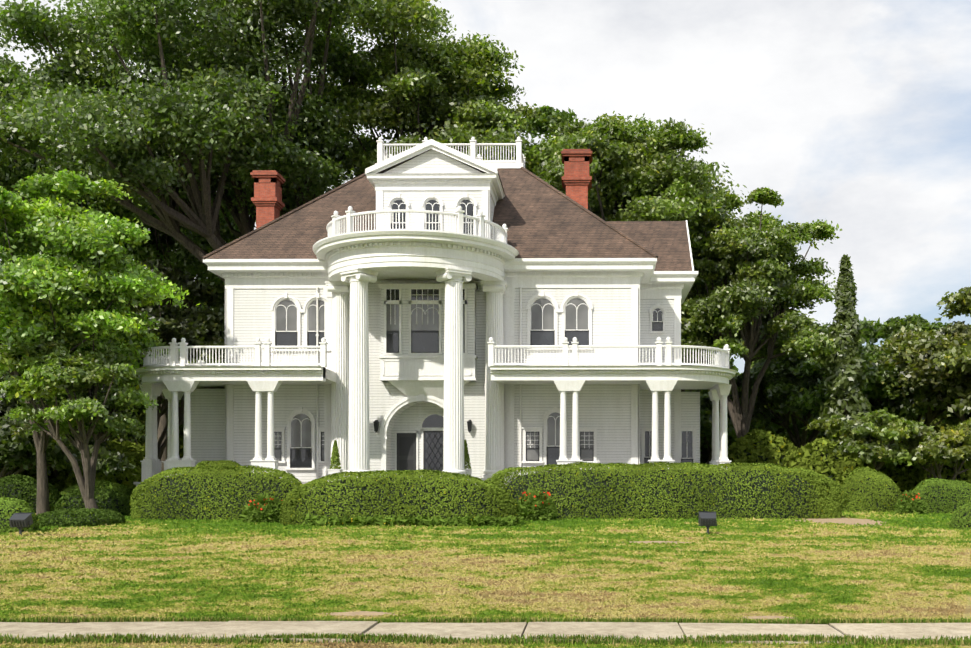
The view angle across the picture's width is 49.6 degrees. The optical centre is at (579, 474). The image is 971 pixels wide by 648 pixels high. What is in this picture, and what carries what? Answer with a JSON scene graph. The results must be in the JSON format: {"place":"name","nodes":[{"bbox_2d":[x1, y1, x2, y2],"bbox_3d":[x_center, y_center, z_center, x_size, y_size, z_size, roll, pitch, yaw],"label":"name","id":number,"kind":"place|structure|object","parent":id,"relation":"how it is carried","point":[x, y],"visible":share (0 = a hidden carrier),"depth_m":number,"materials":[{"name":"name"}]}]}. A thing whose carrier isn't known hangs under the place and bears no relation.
{"place":"outdoors","nodes":[
{"label":"outdoors","id":0,"kind":"place"},
{"bbox_2d":[274,298,592,459],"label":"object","id":1,"kind":"structure","parent":0,"point":[548,324],"depth_m":47.15,"materials":[{"name":"grey glass"}]},
{"bbox_2d":[190,149,699,485],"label":"house walls","id":2,"kind":"structure","parent":0,"point":[605,409],"depth_m":47.24,"materials":[{"name":"white paint"}]},
{"bbox_2d":[202,149,691,270],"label":"house roof","id":3,"kind":"structure","parent":2,"relation":"on","point":[538,216],"depth_m":48.94,"materials":[{"name":"brown tile"}]},
{"bbox_2d":[0,510,970,647],"bbox_3d":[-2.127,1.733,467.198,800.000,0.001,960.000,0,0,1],"label":"lawn ground","id":4,"kind":"structure","parent":0,"point":[967,613],"depth_m":18.79,"materials":[{"name":"green plant"}]},
{"bbox_2d":[9,513,32,534],"bbox_3d":[-15.735,1.410,29.376,0.540,0.645,0.453,0,0,1],"label":"floodlight","id":5,"kind":"object","parent":4,"relation":"on","point":[20,521],"visible":0.98,"depth_m":29.28,"materials":[{"name":"grey metal"}]},
{"bbox_2d":[0,52,122,299],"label":"oak tree","id":6,"kind":"object","parent":4,"relation":"on","point":[8,175],"depth_m":69.16,"materials":[{"name":"green plant"}]},
{"bbox_2d":[0,474,130,526],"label":"bushes","id":7,"kind":"object","parent":4,"relation":"on","point":[115,515],"depth_m":42.78,"materials":[{"name":"green plant"}]},
{"bbox_2d":[0,479,132,532],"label":"hedge","id":8,"kind":"object","parent":4,"relation":"on","point":[16,502],"depth_m":31.41,"materials":[{"name":"green plant"}]},
{"bbox_2d":[0,392,135,482],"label":"shrubs","id":9,"kind":"object","parent":4,"relation":"on","point":[17,440],"depth_m":53.52,"materials":[{"name":"green plant"}]},
{"bbox_2d":[0,371,145,481],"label":"tree","id":10,"kind":"object","parent":4,"relation":"on","point":[122,436],"depth_m":59.38,"materials":[{"name":"green plant"}]},
{"bbox_2d":[0,311,159,508],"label":"tree","id":11,"kind":"object","parent":4,"relation":"on","point":[55,367],"depth_m":40.75,"materials":[{"name":"green plant"}]},
{"bbox_2d":[0,169,198,514],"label":"tall tree","id":12,"kind":"object","parent":4,"relation":"on","point":[61,228],"depth_m":41.88,"materials":[{"name":"green plant"}]},
{"bbox_2d":[6,140,250,470],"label":"tree","id":13,"kind":"object","parent":4,"relation":"on","point":[143,250],"depth_m":76.92,"materials":[{"name":"green plant"}]},
{"bbox_2d":[124,257,224,460],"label":"tree","id":14,"kind":"object","parent":4,"relation":"on","point":[206,326],"depth_m":66.00,"materials":[{"name":"green plant"}]},
{"bbox_2d":[0,0,399,284],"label":"tree","id":15,"kind":"object","parent":4,"relation":"on","point":[224,98],"depth_m":59.76,"materials":[{"name":"green plant"}]},
{"bbox_2d":[160,220,255,345],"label":"tree","id":16,"kind":"object","parent":4,"relation":"on","point":[221,310],"depth_m":89.38,"materials":[{"name":"green plant"}]},
{"bbox_2d":[130,460,301,519],"bbox_3d":[-13.758,0.611,41.483,7.180,2.408,3.825,0,0,1],"label":"hedge","id":17,"kind":"object","parent":4,"relation":"on","point":[222,468],"depth_m":39.77,"materials":[{"name":"green plant"}]},
{"bbox_2d":[238,490,282,522],"bbox_3d":[-11.279,1.240,37.587,1.923,1.355,1.636,0,0,1],"label":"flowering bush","id":18,"kind":"object","parent":4,"relation":"on","point":[261,507],"visible":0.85,"depth_m":37.15,"materials":[{"name":"green plant"}]},
{"bbox_2d":[134,482,509,509],"bbox_3d":[-6.291,1.033,49.443,26.650,1.400,11.550,0,0,1],"label":"house foundation","id":19,"kind":"object","parent":4,"relation":"on","point":[137,483],"visible":0.08,"depth_m":44.55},
{"bbox_2d":[280,469,518,525],"bbox_3d":[-6.165,0.815,35.827,8.262,2.003,1.851,0,0,1],"label":"hedge","id":20,"kind":"object","parent":4,"relation":"on","point":[295,496],"depth_m":35.20,"materials":[{"name":"green plant"}]},
{"bbox_2d":[302,512,516,526],"bbox_3d":[-5.722,1.583,34.846,7.299,0.661,0.775,0,0,1],"label":"yellow flower edging","id":21,"kind":"object","parent":4,"relation":"on","point":[478,520],"visible":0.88,"depth_m":34.74,"materials":[{"name":"green plant"}]},
{"bbox_2d":[285,0,545,180],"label":"oak tree","id":22,"kind":"object","parent":4,"relation":"on","point":[425,68],"depth_m":65.75,"materials":[{"name":"green plant"}]},
{"bbox_2d":[136,137,736,481],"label":"house trim","id":23,"kind":"structure","parent":4,"relation":"on","point":[408,253],"depth_m":46.56,"materials":[{"name":"white paint"}]},
{"bbox_2d":[330,440,340,468],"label":"topiary shrub","id":24,"kind":"object","parent":23,"relation":"on","point":[335,461],"visible":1,"depth_m":45.37,"materials":[{"name":"green plant"}]},
{"bbox_2d":[397,433,415,469],"bbox_3d":[-8.019,-0.792,48.409,0.920,2.250,0.040,0,0,1],"label":"front door","id":25,"kind":"structure","parent":23,"relation":"attached to","point":[406,457],"depth_m":48.39,"materials":[{"name":"grey wood"}]},
{"bbox_2d":[325,267,507,481],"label":"portico columns","id":26,"kind":"structure","parent":23,"relation":"attached to","point":[350,434],"depth_m":43.77,"materials":[{"name":"white paint"}]},
{"bbox_2d":[250,149,591,228],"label":"chimneys","id":27,"kind":"object","parent":23,"relation":"attached to","point":[266,199],"visible":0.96,"depth_m":52.65,"materials":[{"name":"brick"}]},
{"bbox_2d":[373,420,472,432],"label":"wall lanterns","id":28,"kind":"object","parent":23,"relation":"attached to","point":[376,424],"depth_m":46.96,"materials":[{"name":"black metal"}]},
{"bbox_2d":[464,439,470,468],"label":"topiary shrub","id":29,"kind":"object","parent":23,"relation":"on","point":[466,457],"visible":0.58,"depth_m":44.92,"materials":[{"name":"green plant"}]},
{"bbox_2d":[274,223,692,471],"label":"window panes","id":30,"kind":"structure","parent":23,"relation":"attached to","point":[406,446],"depth_m":47.26,"materials":[{"name":"black glass"}]},
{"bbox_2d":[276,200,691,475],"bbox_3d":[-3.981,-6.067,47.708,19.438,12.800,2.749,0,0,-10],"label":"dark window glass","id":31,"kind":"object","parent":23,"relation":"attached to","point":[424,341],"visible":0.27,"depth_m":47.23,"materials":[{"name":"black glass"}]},
{"bbox_2d":[426,432,442,472],"bbox_3d":[-6.689,-0.867,48.368,0.914,2.164,0.001,0,0,1],"label":"grille door","id":32,"kind":"structure","parent":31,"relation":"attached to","point":[433,452],"depth_m":48.37,"materials":[{"name":"grey metal"}]},
{"bbox_2d":[0,379,966,464],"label":"shrubs","id":33,"kind":"object","parent":4,"relation":"on","point":[939,427],"depth_m":81.16,"materials":[{"name":"green plant"}]},
{"bbox_2d":[0,428,970,502],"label":"understory shrubs","id":34,"kind":"object","parent":4,"relation":"on","point":[791,452],"depth_m":57.38,"materials":[{"name":"green plant"}]},
{"bbox_2d":[0,616,970,645],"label":"grass blades","id":35,"kind":"object","parent":4,"relation":"on","point":[374,638],"visible":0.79,"depth_m":10.72,"materials":[{"name":"green plant"}]},
{"bbox_2d":[514,486,559,520],"bbox_3d":[-1.681,1.198,39.480,2.010,1.488,1.687,0,0,1],"label":"flowering bush","id":36,"kind":"object","parent":4,"relation":"on","point":[534,504],"visible":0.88,"depth_m":39.05,"materials":[{"name":"green plant"}]},
{"bbox_2d":[523,103,580,177],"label":"tree","id":37,"kind":"object","parent":4,"relation":"on","point":[551,116],"depth_m":76.53,"materials":[{"name":"green plant"}]},
{"bbox_2d":[322,517,885,619],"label":"soil patches","id":38,"kind":"object","parent":4,"relation":"on","point":[851,521],"depth_m":26.76,"materials":[{"name":"beige soil"}]},
{"bbox_2d":[522,111,748,288],"bbox_3d":[2.154,-10.357,65.214,17.726,24.778,19.553,0,0,1],"label":"tree","id":39,"kind":"object","parent":4,"relation":"on","point":[640,169],"depth_m":61.12,"materials":[{"name":"green plant"}]},
{"bbox_2d":[485,461,847,518],"bbox_3d":[3.236,0.651,41.504,14.827,2.342,2.236,0,0,1],"label":"long hedge","id":40,"kind":"object","parent":4,"relation":"on","point":[832,506],"depth_m":40.61,"materials":[{"name":"green plant"}]},
{"bbox_2d":[600,185,806,391],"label":"tree","id":41,"kind":"object","parent":4,"relation":"on","point":[753,221],"depth_m":68.90,"materials":[{"name":"green plant"}]},
{"bbox_2d":[698,512,716,533],"bbox_3d":[3.711,1.410,30.151,0.540,0.645,0.453,0,0,1],"label":"floodlight","id":42,"kind":"object","parent":4,"relation":"on","point":[707,519],"visible":1,"depth_m":30.02,"materials":[{"name":"grey metal"}]},
{"bbox_2d":[682,338,759,408],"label":"tree","id":43,"kind":"object","parent":4,"relation":"on","point":[734,367],"depth_m":101.47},
{"bbox_2d":[700,341,764,405],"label":"tree","id":44,"kind":"object","parent":4,"relation":"on","point":[752,365],"depth_m":104.45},
{"bbox_2d":[700,394,786,463],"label":"tree","id":45,"kind":"object","parent":4,"relation":"on","point":[759,420],"depth_m":75.60,"materials":[{"name":"green plant"}]},
{"bbox_2d":[681,187,841,437],"bbox_3d":[10.011,-7.881,63.368,11.668,19.828,12.185,0,0,1],"label":"tree","id":46,"kind":"object","parent":4,"relation":"on","point":[766,280],"depth_m":61.39,"materials":[{"name":"green plant"}]},
{"bbox_2d":[691,320,878,448],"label":"tree","id":47,"kind":"object","parent":4,"relation":"on","point":[781,380],"depth_m":74.15,"materials":[{"name":"green plant"}]},
{"bbox_2d":[819,254,872,441],"bbox_3d":[15.567,-5.381,60.658,3.676,14.827,3.707,0,0,1],"label":"tall sparse tree","id":48,"kind":"object","parent":4,"relation":"on","point":[855,366],"depth_m":60.19,"materials":[{"name":"green plant"}]},
{"bbox_2d":[777,314,954,442],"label":"tree","id":49,"kind":"object","parent":4,"relation":"on","point":[874,387],"depth_m":67.69,"materials":[{"name":"green plant"}]},
{"bbox_2d":[805,407,933,471],"bbox_3d":[16.192,-0.812,57.748,7.254,5.690,6.022,0,0,37],"label":"shrub","id":50,"kind":"object","parent":4,"relation":"on","point":[854,435],"depth_m":55.98,"materials":[{"name":"green plant"}]},
{"bbox_2d":[842,467,900,511],"bbox_3d":[13.611,0.718,48.968,3.200,2.188,2.609,0,0,1],"label":"round hedge","id":51,"kind":"object","parent":4,"relation":"on","point":[858,472],"depth_m":48.07,"materials":[{"name":"green plant"}]},
{"bbox_2d":[859,317,892,348],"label":"tree","id":52,"kind":"object","parent":4,"relation":"on","point":[871,332],"visible":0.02,"depth_m":102.36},
{"bbox_2d":[893,490,928,513],"bbox_3d":[14.502,1.254,45.688,1.555,1.352,1.640,0,0,1],"label":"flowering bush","id":53,"kind":"object","parent":4,"relation":"on","point":[910,502],"visible":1,"depth_m":45.27,"materials":[{"name":"green plant"}]},
{"bbox_2d":[871,286,970,426],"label":"tree","id":54,"kind":"object","parent":4,"relation":"on","point":[935,362],"depth_m":60.84,"materials":[{"name":"green plant"}]},
{"bbox_2d":[898,418,970,483],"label":"shrub","id":55,"kind":"object","parent":4,"relation":"on","point":[925,445],"depth_m":54.65,"materials":[{"name":"green plant"}]},
{"bbox_2d":[912,478,970,528],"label":"hedge","id":56,"kind":"object","parent":4,"relation":"on","point":[955,486],"depth_m":46.11,"materials":[{"name":"green plant"}]},
{"bbox_2d":[0,620,970,643],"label":"sidewalk","id":57,"kind":"structure","parent":0,"point":[619,629],"depth_m":11.44,"materials":[{"name":"concrete"}]},
{"bbox_2d":[142,624,844,642],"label":"sidewalk joints","id":58,"kind":"object","parent":57,"relation":"in","point":[527,624],"depth_m":11.42,"materials":[{"name":"grey"}]},
{"bbox_2d":[0,0,970,372],"label":"sky","id":59,"kind":"structure","parent":0,"point":[857,113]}
]}

